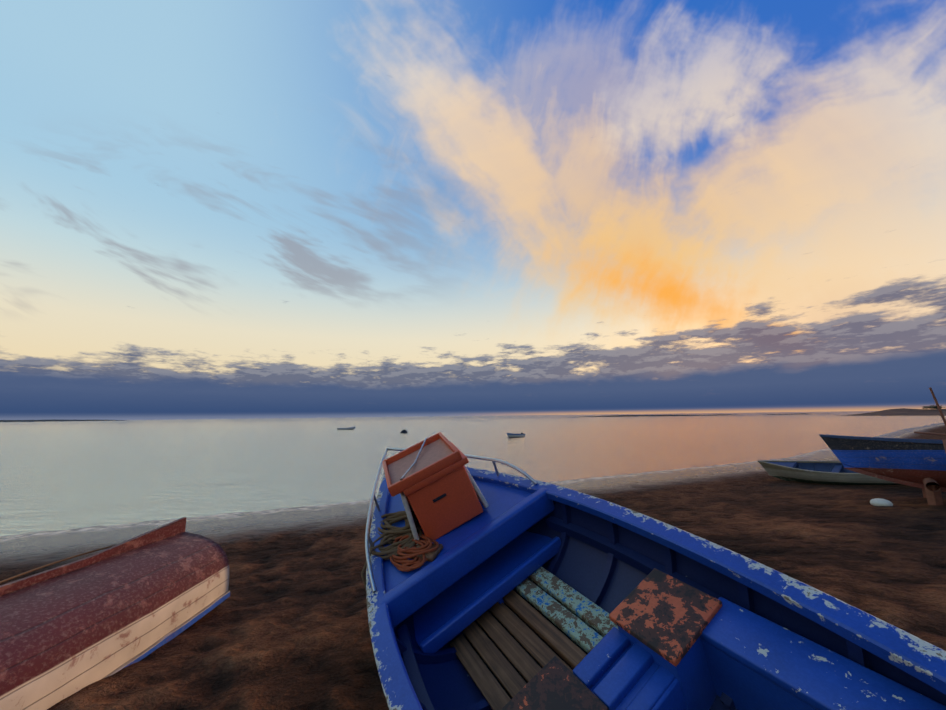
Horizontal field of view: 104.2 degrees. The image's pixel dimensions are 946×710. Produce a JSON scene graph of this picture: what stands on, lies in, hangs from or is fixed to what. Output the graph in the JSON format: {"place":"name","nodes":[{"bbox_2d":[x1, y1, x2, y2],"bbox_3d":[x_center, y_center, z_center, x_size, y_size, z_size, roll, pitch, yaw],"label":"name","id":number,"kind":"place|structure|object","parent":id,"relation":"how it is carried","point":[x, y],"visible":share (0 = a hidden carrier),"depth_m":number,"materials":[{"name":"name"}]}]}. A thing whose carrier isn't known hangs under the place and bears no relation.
{"place":"outdoors","nodes":[
{"label":"outdoors","id":0,"kind":"place"},
{"bbox_2d":[0,419,127,421],"bbox_3d":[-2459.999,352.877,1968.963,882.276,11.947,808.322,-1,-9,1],"label":"land","id":1,"kind":"structure","parent":0,"point":[53,420],"depth_m":1962.19,"materials":[{"name":"grey"}]},
{"bbox_2d":[0,422,945,709],"bbox_3d":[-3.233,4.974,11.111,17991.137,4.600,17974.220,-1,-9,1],"label":"beach sand","id":2,"kind":"structure","parent":0,"point":[284,624],"depth_m":4.75,"materials":[{"name":"brown sand"}]},
{"bbox_2d":[0,517,229,709],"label":"upturned boat","id":3,"kind":"object","parent":2,"relation":"on","point":[68,629],"visible":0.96,"depth_m":2.91,"materials":[{"name":"paint"}]},
{"bbox_2d":[361,432,945,709],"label":"blue fishing boat","id":4,"kind":"object","parent":2,"relation":"on","point":[490,590],"visible":1,"depth_m":1.88,"materials":[{"name":"paint"}]},
{"bbox_2d":[758,460,902,484],"bbox_3d":[11.230,3.608,11.344,1.264,1.009,4.007,6,-12,-35],"label":"boat","id":5,"kind":"object","parent":2,"relation":"on","point":[828,472],"visible":0.6,"depth_m":11.70,"materials":[{"name":"paint"}]},
{"bbox_2d":[819,431,945,491],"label":"boat","id":6,"kind":"object","parent":2,"relation":"on","point":[911,462],"visible":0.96,"depth_m":7.58,"materials":[{"name":"paint"}]},
{"bbox_2d":[870,387,945,505],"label":"debris","id":7,"kind":"object","parent":2,"relation":"on","point":[932,494],"visible":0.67,"depth_m":7.00,"materials":[{"name":"brown wood"}]},
{"bbox_2d":[0,411,945,535],"bbox_3d":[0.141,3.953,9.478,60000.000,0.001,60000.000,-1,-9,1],"label":"sea water","id":8,"kind":"structure","parent":0,"point":[59,475],"depth_m":24.54,"materials":[{"name":"grey liquid"}]},
{"bbox_2d":[337,427,354,429],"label":"anchored boat","id":9,"kind":"object","parent":8,"relation":"on","point":[351,428],"visible":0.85,"depth_m":71.04,"materials":[{"name":"paint"}]},
{"bbox_2d":[507,432,524,437],"bbox_3d":[4.595,8.846,40.257,1.126,0.691,3.406,-7,-14,35],"label":"anchored boat","id":10,"kind":"object","parent":8,"relation":"on","point":[510,435],"visible":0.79,"depth_m":39.54,"materials":[{"name":"paint"}]},
{"bbox_2d":[586,414,728,416],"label":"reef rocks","id":11,"kind":"object","parent":8,"relation":"in","point":[652,415],"visible":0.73,"depth_m":347.68,"materials":[{"name":"grey stone"}]},
{"bbox_2d":[766,413,806,414],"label":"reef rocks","id":12,"kind":"object","parent":8,"relation":"in","point":[783,414],"visible":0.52,"depth_m":352.79,"materials":[{"name":"grey stone"}]},
{"bbox_2d":[0,0,945,419],"label":"sky","id":13,"kind":"structure","parent":0,"point":[210,209],"materials":[{"name":"blue"}]},
{"bbox_2d":[836,408,945,415],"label":"headland terrain","id":14,"kind":"structure","parent":0,"point":[910,412],"depth_m":186.66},
{"bbox_2d":[922,405,941,409],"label":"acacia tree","id":15,"kind":"object","parent":14,"relation":"on","point":[931,407],"visible":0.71,"depth_m":189.18,"materials":[{"name":"green plant"}]}
]}

